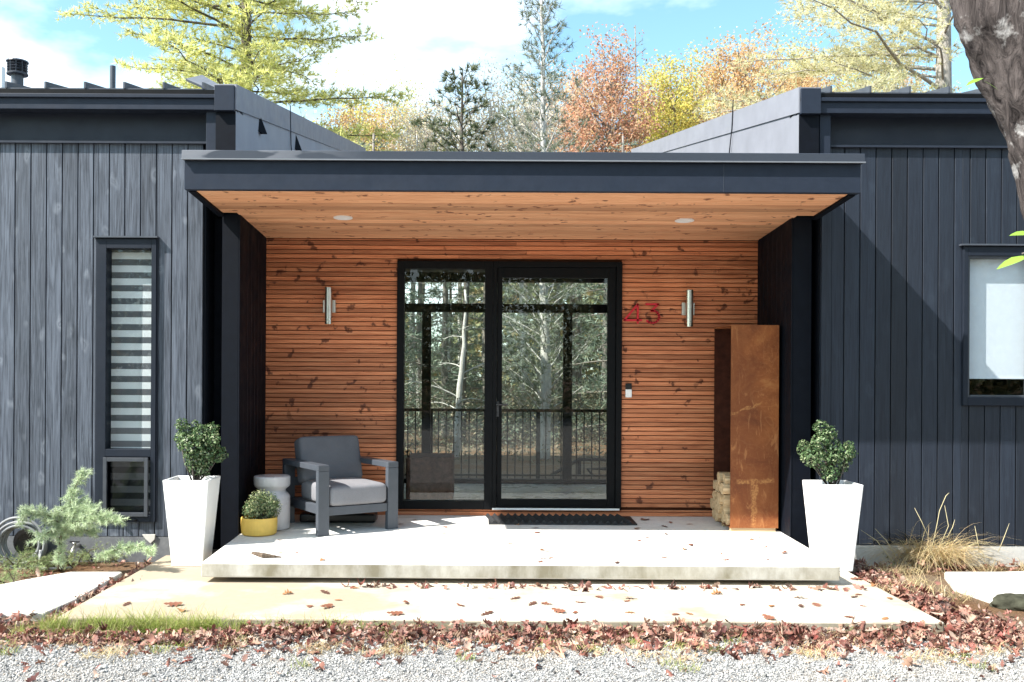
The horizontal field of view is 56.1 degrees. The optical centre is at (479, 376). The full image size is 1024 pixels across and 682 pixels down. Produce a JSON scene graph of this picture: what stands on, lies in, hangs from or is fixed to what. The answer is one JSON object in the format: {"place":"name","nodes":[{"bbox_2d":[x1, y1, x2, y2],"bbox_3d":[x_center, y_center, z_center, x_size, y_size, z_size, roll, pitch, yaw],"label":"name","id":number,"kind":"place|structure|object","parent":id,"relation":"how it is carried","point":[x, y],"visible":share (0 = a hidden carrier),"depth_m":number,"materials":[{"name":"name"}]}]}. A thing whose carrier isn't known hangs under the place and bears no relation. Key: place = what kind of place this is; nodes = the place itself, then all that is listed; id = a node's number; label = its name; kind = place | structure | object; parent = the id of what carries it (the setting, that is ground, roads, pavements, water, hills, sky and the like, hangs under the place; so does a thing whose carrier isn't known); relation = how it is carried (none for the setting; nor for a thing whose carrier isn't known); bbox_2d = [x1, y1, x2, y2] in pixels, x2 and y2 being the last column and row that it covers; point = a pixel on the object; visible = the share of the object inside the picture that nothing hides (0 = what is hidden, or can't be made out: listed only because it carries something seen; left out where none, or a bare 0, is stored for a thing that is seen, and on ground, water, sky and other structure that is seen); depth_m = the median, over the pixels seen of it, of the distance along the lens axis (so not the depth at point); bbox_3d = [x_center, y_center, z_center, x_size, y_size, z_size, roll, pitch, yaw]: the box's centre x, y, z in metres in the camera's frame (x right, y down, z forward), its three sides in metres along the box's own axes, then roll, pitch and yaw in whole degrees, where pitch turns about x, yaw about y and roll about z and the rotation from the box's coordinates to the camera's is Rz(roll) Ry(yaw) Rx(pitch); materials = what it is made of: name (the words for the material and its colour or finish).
{"place":"outdoors","nodes":[
{"label":"outdoors","id":0,"kind":"place"},
{"bbox_2d":[406,453,453,498],"bbox_3d":[-0.560,1.138,10.900,0.523,0.488,0.600,0,0,0],"label":"pouf","id":1,"kind":"object","parent":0,"point":[429,475],"visible":0.88,"depth_m":10.60,"materials":[{"name":"fabric"}]},
{"bbox_2d":[0,0,977,379],"label":"sky","id":2,"kind":"structure","parent":0,"point":[429,37],"materials":[{"name":"white"}]},
{"bbox_2d":[57,549,943,631],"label":"path","id":3,"kind":"structure","parent":0,"point":[161,581],"depth_m":6.74,"materials":[{"name":"beige concrete"}]},
{"bbox_2d":[164,601,182,605],"bbox_3d":[-2.090,1.554,6.546,0.089,0.021,0.110,0,0,38],"label":"fallen leaf","id":4,"kind":"object","parent":3,"relation":"on","point":[175,603],"visible":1,"depth_m":6.54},
{"bbox_2d":[163,476,219,565],"bbox_3d":[-2.406,1.208,8.020,0.375,0.715,0.375,0,0,0],"label":"planter","id":5,"kind":"object","parent":3,"relation":"on","point":[191,508],"visible":0.88,"depth_m":7.87,"materials":[{"name":"ceramic"}]},
{"bbox_2d":[173,418,228,479],"bbox_3d":[-2.328,0.636,8.019,0.442,0.580,0.312,0,0,-23],"label":"potted shrub","id":6,"kind":"object","parent":5,"relation":"on","point":[197,466],"visible":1,"depth_m":7.97,"materials":[{"name":"green plant"}]},
{"bbox_2d":[320,603,333,607],"bbox_3d":[-1.039,1.560,6.516,0.083,0.020,0.102,0,0,1],"label":"fallen leaf","id":7,"kind":"object","parent":3,"relation":"on","point":[328,605],"visible":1,"depth_m":6.52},
{"bbox_2d":[386,611,402,614],"bbox_3d":[-0.560,1.563,6.331,0.081,0.019,0.100,0,0,42],"label":"fallen leaf","id":8,"kind":"object","parent":3,"relation":"on","point":[396,612],"visible":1,"depth_m":6.33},
{"bbox_2d":[551,608,565,612],"bbox_3d":[0.525,1.569,6.424,0.099,0.019,0.081,0,0,9],"label":"fallen leaf","id":9,"kind":"object","parent":3,"relation":"on","point":[558,610],"visible":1,"depth_m":6.43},
{"bbox_2d":[762,614,775,618],"bbox_3d":[1.886,1.577,6.278,0.095,0.019,0.077,0,0,33],"label":"fallen leaf","id":10,"kind":"object","parent":3,"relation":"on","point":[768,616],"visible":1,"depth_m":6.28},
{"bbox_2d":[802,480,862,571],"bbox_3d":[2.914,1.236,7.950,0.375,0.715,0.375,0,0,0],"label":"planter","id":11,"kind":"object","parent":3,"relation":"on","point":[832,515],"visible":0.87,"depth_m":7.80,"materials":[{"name":"ceramic"}]},
{"bbox_2d":[797,420,857,484],"bbox_3d":[2.874,0.655,7.920,0.502,0.598,0.255,0,0,0],"label":"potted shrub","id":12,"kind":"object","parent":11,"relation":"on","point":[831,469],"visible":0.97,"depth_m":7.90,"materials":[{"name":"green plant"}]},
{"bbox_2d":[0,382,1023,639],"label":"ground","id":13,"kind":"structure","parent":0,"point":[460,466],"depth_m":16.39,"materials":[{"name":"soil"}]},
{"bbox_2d":[0,572,121,622],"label":"flagstone","id":14,"kind":"object","parent":13,"relation":"on","point":[50,593],"visible":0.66,"depth_m":6.97,"materials":[{"name":"stone"}]},
{"bbox_2d":[0,539,127,583],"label":"juniper","id":15,"kind":"object","parent":13,"relation":"on","point":[24,558],"visible":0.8,"depth_m":7.97,"materials":[{"name":"green plant"}]},
{"bbox_2d":[14,467,157,570],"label":"cedar sapling","id":16,"kind":"object","parent":13,"relation":"on","point":[69,512],"visible":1,"depth_m":7.67,"materials":[{"name":"green plant"}]},
{"bbox_2d":[55,0,413,150],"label":"pine tree","id":17,"kind":"object","parent":13,"relation":"on","point":[246,71],"visible":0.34,"depth_m":25.27,"materials":[{"name":"green plant"}]},
{"bbox_2d":[315,91,383,149],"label":"autumn tree","id":18,"kind":"object","parent":13,"relation":"on","point":[345,118],"visible":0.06,"depth_m":29.77,"materials":[{"name":"yellow plant"}]},
{"bbox_2d":[300,54,409,150],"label":"autumn tree","id":19,"kind":"object","parent":13,"relation":"on","point":[358,116],"visible":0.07,"depth_m":32.77,"materials":[{"name":"yellow plant"}]},
{"bbox_2d":[340,90,439,150],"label":"autumn tree","id":20,"kind":"object","parent":13,"relation":"on","point":[382,121],"visible":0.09,"depth_m":33.55,"materials":[{"name":"yellow plant"}]},
{"bbox_2d":[331,54,453,150],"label":"autumn tree","id":21,"kind":"object","parent":13,"relation":"on","point":[403,107],"visible":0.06,"depth_m":37.02,"materials":[{"name":"yellow plant"}]},
{"bbox_2d":[365,122,440,426],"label":"autumn tree","id":22,"kind":"object","parent":13,"relation":"on","point":[413,285],"visible":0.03,"depth_m":30.94,"materials":[{"name":"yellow plant"}]},
{"bbox_2d":[357,133,473,435],"bbox_3d":[-2.455,-2.015,22.142,4.420,7.290,4.506,0,0,-41],"label":"conifer tree","id":23,"kind":"object","parent":13,"relation":"on","point":[449,324],"visible":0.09,"depth_m":22.23,"materials":[{"name":"green plant"}]},
{"bbox_2d":[370,75,466,415],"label":"autumn tree","id":24,"kind":"object","parent":13,"relation":"on","point":[414,131],"visible":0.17,"depth_m":31.61,"materials":[{"name":"yellow plant"}]},
{"bbox_2d":[405,321,440,424],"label":"conifer tree","id":25,"kind":"object","parent":13,"relation":"on","point":[408,376],"visible":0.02,"depth_m":29.79,"materials":[{"name":"green plant"}]},
{"bbox_2d":[405,282,482,433],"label":"conifer tree","id":26,"kind":"object","parent":13,"relation":"on","point":[418,329],"visible":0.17,"depth_m":26.85,"materials":[{"name":"green plant"}]},
{"bbox_2d":[393,99,503,428],"bbox_3d":[-1.220,-3.522,29.927,4.089,10.315,4.269,0,0,0],"label":"autumn tree","id":27,"kind":"object","parent":13,"relation":"on","point":[448,355],"visible":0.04,"depth_m":29.65,"materials":[{"name":"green plant"}]},
{"bbox_2d":[405,282,509,412],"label":"conifer tree","id":28,"kind":"object","parent":13,"relation":"on","point":[450,313],"visible":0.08,"depth_m":34.97,"materials":[{"name":"green plant"}]},
{"bbox_2d":[408,74,509,359],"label":"autumn tree","id":29,"kind":"object","parent":13,"relation":"on","point":[460,285],"visible":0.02,"depth_m":39.97,"materials":[{"name":"green plant"}]},
{"bbox_2d":[406,290,511,456],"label":"slender tree","id":30,"kind":"object","parent":13,"relation":"on","point":[459,390],"visible":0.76,"depth_m":19.45,"materials":[{"name":"white plant"}]},
{"bbox_2d":[406,61,516,444],"bbox_3d":[-0.426,-2.973,23.127,3.151,9.224,3.633,0,0,24],"label":"pine tree","id":31,"kind":"object","parent":13,"relation":"on","point":[463,110],"visible":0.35,"depth_m":22.89,"materials":[{"name":"green plant"}]},
{"bbox_2d":[404,282,522,438],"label":"conifer tree","id":32,"kind":"object","parent":13,"relation":"on","point":[443,378],"visible":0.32,"depth_m":24.90,"materials":[{"name":"green plant"}]},
{"bbox_2d":[412,282,562,441],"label":"conifer tree","id":33,"kind":"object","parent":13,"relation":"on","point":[505,289],"visible":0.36,"depth_m":23.83,"materials":[{"name":"green plant"}]},
{"bbox_2d":[431,283,561,419],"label":"conifer tree","id":34,"kind":"object","parent":13,"relation":"on","point":[480,325],"visible":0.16,"depth_m":30.03,"materials":[{"name":"green plant"}]},
{"bbox_2d":[0,600,995,673],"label":"grass","id":35,"kind":"structure","parent":13,"relation":"on","point":[160,624],"depth_m":6.06,"materials":[{"name":"plant"}]},
{"bbox_2d":[405,282,603,407],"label":"forest","id":36,"kind":"object","parent":13,"relation":"on","point":[479,348],"depth_m":46.63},
{"bbox_2d":[404,385,606,464],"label":"undergrowth","id":37,"kind":"object","parent":13,"relation":"on","point":[533,434],"visible":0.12,"depth_m":21.07,"materials":[{"name":"green plant"}]},
{"bbox_2d":[445,51,567,426],"bbox_3d":[0.330,-4.001,29.133,4.431,11.285,3.988,0,0,-16],"label":"autumn tree","id":38,"kind":"object","parent":13,"relation":"on","point":[491,113],"visible":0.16,"depth_m":28.73,"materials":[{"name":"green plant"}]},
{"bbox_2d":[0,632,1023,681],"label":"gravel drive","id":39,"kind":"structure","parent":13,"relation":"on","point":[136,664],"depth_m":5.40,"materials":[{"name":"gravel"}]},
{"bbox_2d":[0,58,1023,566],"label":"house","id":40,"kind":"structure","parent":13,"relation":"on","point":[840,238],"depth_m":8.38,"materials":[{"name":"wood"}]},
{"bbox_2d":[0,516,71,569],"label":"garden hose","id":41,"kind":"object","parent":40,"relation":"hanging from","point":[21,537],"visible":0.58,"depth_m":8.14,"materials":[{"name":"black plastic"}]},
{"bbox_2d":[70,541,80,558],"bbox_3d":[-3.497,1.500,8.294,0.080,0.152,0.172,0,0,0],"label":"garden tap","id":42,"kind":"object","parent":40,"relation":"attached to","point":[74,546],"visible":0.9,"depth_m":8.27,"materials":[{"name":"silver metal"}]},
{"bbox_2d":[92,236,158,521],"bbox_3d":[-3.090,0.025,8.406,0.565,2.487,0.157,0,0,0],"label":"window","id":43,"kind":"structure","parent":40,"relation":"in","point":[104,454],"depth_m":8.35,"materials":[{"name":"black metal"}]},
{"bbox_2d":[111,250,151,513],"bbox_3d":[-3.083,0.036,8.487,0.460,2.405,0.004,0,0,0],"label":"window blind","id":44,"kind":"object","parent":40,"relation":"attached to","point":[131,360],"depth_m":8.48,"materials":[{"name":"fabric"}]},
{"bbox_2d":[323,287,335,323],"bbox_3d":[-1.484,-0.689,9.421,0.124,0.359,0.133,0,0,0],"label":"wall sconce","id":45,"kind":"object","parent":40,"relation":"attached to","point":[329,306],"depth_m":9.36,"materials":[{"name":"silver metal"}]},
{"bbox_2d":[333,215,352,219],"bbox_3d":[-1.218,-1.415,8.538,0.170,0.027,0.170,0,0,0],"label":"recessed light","id":46,"kind":"object","parent":40,"relation":"attached to","point":[341,217],"visible":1,"depth_m":8.54,"materials":[{"name":"white plastic"}]},
{"bbox_2d":[404,476,605,478],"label":"deck","id":47,"kind":"structure","parent":40,"relation":"attached to","point":[534,477],"depth_m":13.54,"materials":[{"name":"brown wood"}]},
{"bbox_2d":[404,408,606,478],"bbox_3d":[0.310,0.936,13.150,5.850,0.981,0.060,0,0,0],"label":"deck railing","id":48,"kind":"object","parent":47,"relation":"on","point":[538,474],"visible":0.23,"depth_m":13.14,"materials":[{"name":"metal"}]},
{"bbox_2d":[404,272,606,483],"bbox_3d":[0.315,0.024,12.450,4.930,2.725,0.120,0,0,0],"label":"rear window","id":49,"kind":"structure","parent":40,"relation":"in","point":[426,309],"depth_m":12.40,"materials":[{"name":"black metal"}]},
{"bbox_2d":[492,261,621,510],"bbox_3d":[0.762,0.094,9.505,1.272,2.448,0.190,0,0,0],"label":"door","id":50,"kind":"structure","parent":40,"relation":"in","point":[611,271],"depth_m":9.49,"materials":[{"name":"black metal"}]},
{"bbox_2d":[625,383,631,396],"bbox_3d":[1.466,0.139,9.473,0.060,0.139,0.028,0,0,0],"label":"doorbell","id":51,"kind":"object","parent":40,"relation":"attached to","point":[628,389],"visible":1,"depth_m":9.46,"materials":[{"name":"white plastic"}]},
{"bbox_2d":[624,303,659,323],"bbox_3d":[1.594,-0.618,9.472,0.365,0.206,0.037,0,0,0],"label":"house number","id":52,"kind":"object","parent":40,"relation":"attached to","point":[651,310],"visible":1,"depth_m":9.45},
{"bbox_2d":[675,218,693,222],"bbox_3d":[1.828,-1.396,8.581,0.170,0.026,0.170,0,0,0],"label":"recessed light","id":53,"kind":"object","parent":40,"relation":"attached to","point":[684,220],"visible":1,"depth_m":8.58,"materials":[{"name":"white plastic"}]},
{"bbox_2d":[681,290,694,326],"bbox_3d":[2.050,-0.664,9.421,0.124,0.359,0.133,0,0,0],"label":"wall sconce","id":54,"kind":"object","parent":40,"relation":"attached to","point":[688,308],"depth_m":9.36,"materials":[{"name":"silver metal"}]},
{"bbox_2d":[959,244,1023,405],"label":"window","id":55,"kind":"structure","parent":40,"relation":"in","point":[974,251],"depth_m":8.35,"materials":[{"name":"black metal"}]},
{"bbox_2d":[969,259,1023,378],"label":"window blind","id":56,"kind":"object","parent":40,"relation":"attached to","point":[996,346],"depth_m":8.46,"materials":[{"name":"white fabric"}]},
{"bbox_2d":[0,557,1023,681],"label":"leaf litter","id":57,"kind":"object","parent":13,"relation":"on","point":[964,630],"visible":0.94,"depth_m":5.95,"materials":[{"name":"red plant"}]},
{"bbox_2d":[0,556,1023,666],"bbox_3d":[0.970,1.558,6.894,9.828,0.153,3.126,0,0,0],"label":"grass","id":58,"kind":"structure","parent":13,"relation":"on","point":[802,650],"depth_m":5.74,"materials":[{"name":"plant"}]},
{"bbox_2d":[469,283,562,416],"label":"conifer tree","id":59,"kind":"object","parent":13,"relation":"on","point":[509,344],"visible":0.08,"depth_m":33.85,"materials":[{"name":"green plant"}]},
{"bbox_2d":[468,51,571,416],"bbox_3d":[1.665,-5.718,38.833,5.554,14.739,7.276,0,0,0],"label":"autumn tree","id":60,"kind":"object","parent":13,"relation":"on","point":[524,91],"visible":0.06,"depth_m":38.88,"materials":[{"name":"grey plant"}]},
{"bbox_2d":[477,63,573,407],"bbox_3d":[1.784,-4.225,31.148,4.285,11.750,4.714,0,0,-33],"label":"autumn tree","id":61,"kind":"object","parent":13,"relation":"on","point":[550,132],"visible":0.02,"depth_m":30.80,"materials":[{"name":"grey plant"}]},
{"bbox_2d":[490,72,571,432],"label":"autumn tree","id":62,"kind":"object","parent":13,"relation":"on","point":[526,150],"visible":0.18,"depth_m":27.91,"materials":[{"name":"plant"}]},
{"bbox_2d":[494,0,608,458],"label":"slender tree","id":63,"kind":"object","parent":13,"relation":"on","point":[544,333],"visible":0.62,"depth_m":19.06,"materials":[{"name":"green plant"}]},
{"bbox_2d":[502,283,605,436],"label":"conifer tree","id":64,"kind":"object","parent":13,"relation":"on","point":[557,335],"visible":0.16,"depth_m":27.42,"materials":[{"name":"green plant"}]},
{"bbox_2d":[530,284,602,421],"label":"conifer tree","id":65,"kind":"object","parent":13,"relation":"on","point":[578,371],"visible":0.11,"depth_m":34.94,"materials":[{"name":"green plant"}]},
{"bbox_2d":[526,49,625,389],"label":"autumn tree","id":66,"kind":"object","parent":13,"relation":"on","point":[578,120],"visible":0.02,"depth_m":40.65,"materials":[{"name":"orange plant"}]},
{"bbox_2d":[551,458,605,474],"bbox_3d":[1.389,1.557,14.200,1.006,0.711,0.058,0,0,0],"label":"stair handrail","id":67,"kind":"object","parent":13,"relation":"on","point":[579,460],"visible":0.41,"depth_m":14.18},
{"bbox_2d":[526,136,639,441],"bbox_3d":[3.373,-2.002,22.882,4.442,7.326,4.528,0,0,-26],"label":"conifer tree","id":68,"kind":"object","parent":13,"relation":"on","point":[604,371],"visible":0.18,"depth_m":22.61,"materials":[{"name":"green plant"}]},
{"bbox_2d":[550,62,621,424],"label":"autumn tree","id":69,"kind":"object","parent":13,"relation":"on","point":[573,301],"visible":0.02,"depth_m":32.88,"materials":[{"name":"orange plant"}]},
{"bbox_2d":[573,285,606,433],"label":"conifer tree","id":70,"kind":"object","parent":13,"relation":"on","point":[594,360],"visible":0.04,"depth_m":27.86,"materials":[{"name":"green plant"}]},
{"bbox_2d":[525,22,675,434],"bbox_3d":[3.384,-4.088,26.966,4.261,11.494,3.751,0,0,20],"label":"autumn tree","id":71,"kind":"object","parent":13,"relation":"on","point":[609,129],"visible":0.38,"depth_m":26.52,"materials":[{"name":"orange plant"}]},
{"bbox_2d":[604,25,659,148],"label":"thin sapling","id":72,"kind":"object","parent":13,"relation":"on","point":[635,71],"visible":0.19,"depth_m":31.02,"materials":[{"name":"orange plant"}]},
{"bbox_2d":[593,49,695,151],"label":"autumn tree","id":73,"kind":"object","parent":13,"relation":"on","point":[627,92],"visible":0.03,"depth_m":32.50,"materials":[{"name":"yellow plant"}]},
{"bbox_2d":[613,40,718,147],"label":"autumn tree","id":74,"kind":"object","parent":13,"relation":"on","point":[674,120],"visible":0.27,"depth_m":28.75,"materials":[{"name":"yellow plant"}]},
{"bbox_2d":[678,65,706,121],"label":"thin sapling","id":75,"kind":"object","parent":13,"relation":"on","point":[690,70],"visible":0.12,"depth_m":30.85,"materials":[{"name":"yellow plant"}]},
{"bbox_2d":[662,26,763,124],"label":"autumn tree","id":76,"kind":"object","parent":13,"relation":"on","point":[698,82],"visible":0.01,"depth_m":39.62,"materials":[{"name":"yellow plant"}]},
{"bbox_2d":[662,17,832,128],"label":"autumn tree","id":77,"kind":"object","parent":13,"relation":"on","point":[740,77],"visible":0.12,"depth_m":29.34,"materials":[{"name":"orange plant"}]},
{"bbox_2d":[742,18,838,97],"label":"autumn tree","id":78,"kind":"object","parent":13,"relation":"on","point":[791,52],"visible":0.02,"depth_m":41.56,"materials":[{"name":"yellow plant"}]},
{"bbox_2d":[750,39,850,102],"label":"autumn tree","id":79,"kind":"object","parent":13,"relation":"on","point":[811,80],"visible":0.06,"depth_m":30.45,"materials":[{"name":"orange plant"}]},
{"bbox_2d":[691,0,963,122],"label":"deciduous tree","id":80,"kind":"object","parent":13,"relation":"on","point":[943,55],"visible":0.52,"depth_m":23.73,"materials":[{"name":"yellow plant"}]},
{"bbox_2d":[823,57,897,91],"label":"autumn tree","id":81,"kind":"object","parent":13,"relation":"on","point":[851,77],"visible":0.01,"depth_m":32.39,"materials":[{"name":"yellow plant"}]},
{"bbox_2d":[847,32,968,92],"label":"autumn tree","id":82,"kind":"object","parent":13,"relation":"on","point":[905,80],"visible":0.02,"depth_m":37.98,"materials":[{"name":"yellow plant"}]},
{"bbox_2d":[855,493,1022,581],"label":"dry grass tuft","id":83,"kind":"object","parent":13,"relation":"on","point":[939,556],"visible":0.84,"depth_m":8.24,"materials":[{"name":"plant"}]},
{"bbox_2d":[944,571,1023,602],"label":"flagstone","id":84,"kind":"object","parent":13,"relation":"on","point":[992,584],"visible":0.77,"depth_m":7.45,"materials":[{"name":"stone"}]},
{"bbox_2d":[949,0,1023,268],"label":"leaning tree","id":85,"kind":"object","parent":13,"relation":"on","point":[991,34],"visible":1,"depth_m":3.44,"materials":[{"name":"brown plant"}]},
{"bbox_2d":[989,593,1023,610],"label":"rock","id":86,"kind":"object","parent":13,"relation":"on","point":[1009,601],"visible":1,"depth_m":6.83,"materials":[{"name":"stone"}]},
{"bbox_2d":[201,514,839,580],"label":"porch floor","id":87,"kind":"structure","parent":0,"point":[460,546],"depth_m":7.71,"materials":[{"name":"concrete"}]},
{"bbox_2d":[241,515,277,536],"bbox_3d":[-1.944,1.313,8.450,0.316,0.153,0.316,0,0,0],"label":"flower pot","id":88,"kind":"object","parent":87,"relation":"on","point":[257,527],"visible":0.77,"depth_m":8.32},
{"bbox_2d":[243,489,281,518],"bbox_3d":[-1.912,1.142,8.449,0.353,0.302,0.289,0,0,0],"label":"potted plant","id":89,"kind":"object","parent":88,"relation":"in","point":[257,507],"visible":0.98,"depth_m":8.40,"materials":[{"name":"green plant"}]},
{"bbox_2d":[251,551,281,557],"bbox_3d":[-1.699,1.404,7.512,0.310,0.063,0.116,0,0,34],"label":"bark piece","id":90,"kind":"object","parent":87,"relation":"on","point":[262,555],"visible":0.95,"depth_m":7.46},
{"bbox_2d":[254,474,289,529],"bbox_3d":[-1.894,1.144,8.740,0.326,0.480,0.326,0,0,0],"label":"garden stool","id":91,"kind":"object","parent":87,"relation":"on","point":[278,484],"visible":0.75,"depth_m":8.63,"materials":[{"name":"grey ceramic"}]},
{"bbox_2d":[300,511,377,522],"bbox_3d":[-1.341,1.337,9.135,0.716,0.085,0.230,0,0,0],"label":"storage case","id":92,"kind":"object","parent":87,"relation":"on","point":[307,516],"visible":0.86,"depth_m":9.02,"materials":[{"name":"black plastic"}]},
{"bbox_2d":[282,435,397,535],"bbox_3d":[-1.300,0.979,8.892,0.785,0.827,0.850,0,0,-33],"label":"armchair","id":93,"kind":"object","parent":87,"relation":"on","point":[329,480],"visible":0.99,"depth_m":8.74,"materials":[{"name":"dark grey painted metal"},{"name":"light grey fabric"},{"name":"grey fabric"}]},
{"bbox_2d":[485,513,636,524],"bbox_3d":[0.761,1.367,9.200,1.422,0.050,0.440,0,0,0],"label":"doormat","id":94,"kind":"object","parent":87,"relation":"on","point":[550,519],"visible":1,"depth_m":9.11,"materials":[{"name":"black rubber"}]},
{"bbox_2d":[714,325,778,531],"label":"log store","id":95,"kind":"structure","parent":87,"relation":"on","point":[746,406],"depth_m":8.68,"materials":[{"name":"metal"}]},
{"bbox_2d":[715,510,720,520],"bbox_3d":[2.409,1.312,8.989,0.400,0.085,0.113,0,42,-1],"label":"log","id":96,"kind":"object","parent":95,"relation":"in","point":[717,517],"visible":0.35,"depth_m":8.96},
{"bbox_2d":[717,502,722,513],"bbox_3d":[2.417,1.211,8.937,0.400,0.090,0.120,0,-42,-2],"label":"log","id":97,"kind":"object","parent":96,"relation":"on","point":[719,508],"visible":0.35,"depth_m":8.91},
{"bbox_2d":[717,492,722,503],"bbox_3d":[2.408,1.129,8.883,0.400,0.108,0.109,0,7,1],"label":"log","id":98,"kind":"object","parent":97,"relation":"on","point":[719,497],"visible":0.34,"depth_m":8.85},
{"bbox_2d":[721,511,724,522],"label":"log","id":99,"kind":"object","parent":95,"relation":"in","point":[722,518],"visible":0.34,"depth_m":8.88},
{"bbox_2d":[725,514,729,524],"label":"log","id":100,"kind":"object","parent":95,"relation":"in","point":[727,519],"visible":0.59,"depth_m":8.75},
{"bbox_2d":[722,504,729,514],"bbox_3d":[2.441,1.220,8.838,0.400,0.102,0.076,0,2,3],"label":"log","id":101,"kind":"object","parent":100,"relation":"on","point":[726,509],"visible":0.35,"depth_m":8.81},
{"bbox_2d":[722,494,729,504],"bbox_3d":[2.427,1.125,8.780,0.400,0.084,0.086,0,30,1],"label":"log","id":102,"kind":"object","parent":101,"relation":"on","point":[726,499],"visible":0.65,"depth_m":8.76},
{"bbox_2d":[720,483,729,493],"bbox_3d":[2.405,1.026,8.771,0.400,0.102,0.110,0,-1,-3],"label":"log","id":103,"kind":"object","parent":102,"relation":"on","point":[724,488],"visible":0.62,"depth_m":8.73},
{"bbox_2d":[723,474,729,483],"bbox_3d":[2.429,0.944,8.764,0.400,0.110,0.083,0,-13,-1],"label":"log","id":104,"kind":"object","parent":103,"relation":"on","point":[726,478],"visible":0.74,"depth_m":8.74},
{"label":"log","id":105,"kind":"object","parent":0,"visible":0},
{"bbox_2d":[717,472,729,484],"bbox_3d":[2.405,0.939,8.878,0.400,0.110,0.113,0,-23,2],"label":"log","id":106,"kind":"object","parent":105,"relation":"on","point":[719,477],"visible":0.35,"depth_m":8.85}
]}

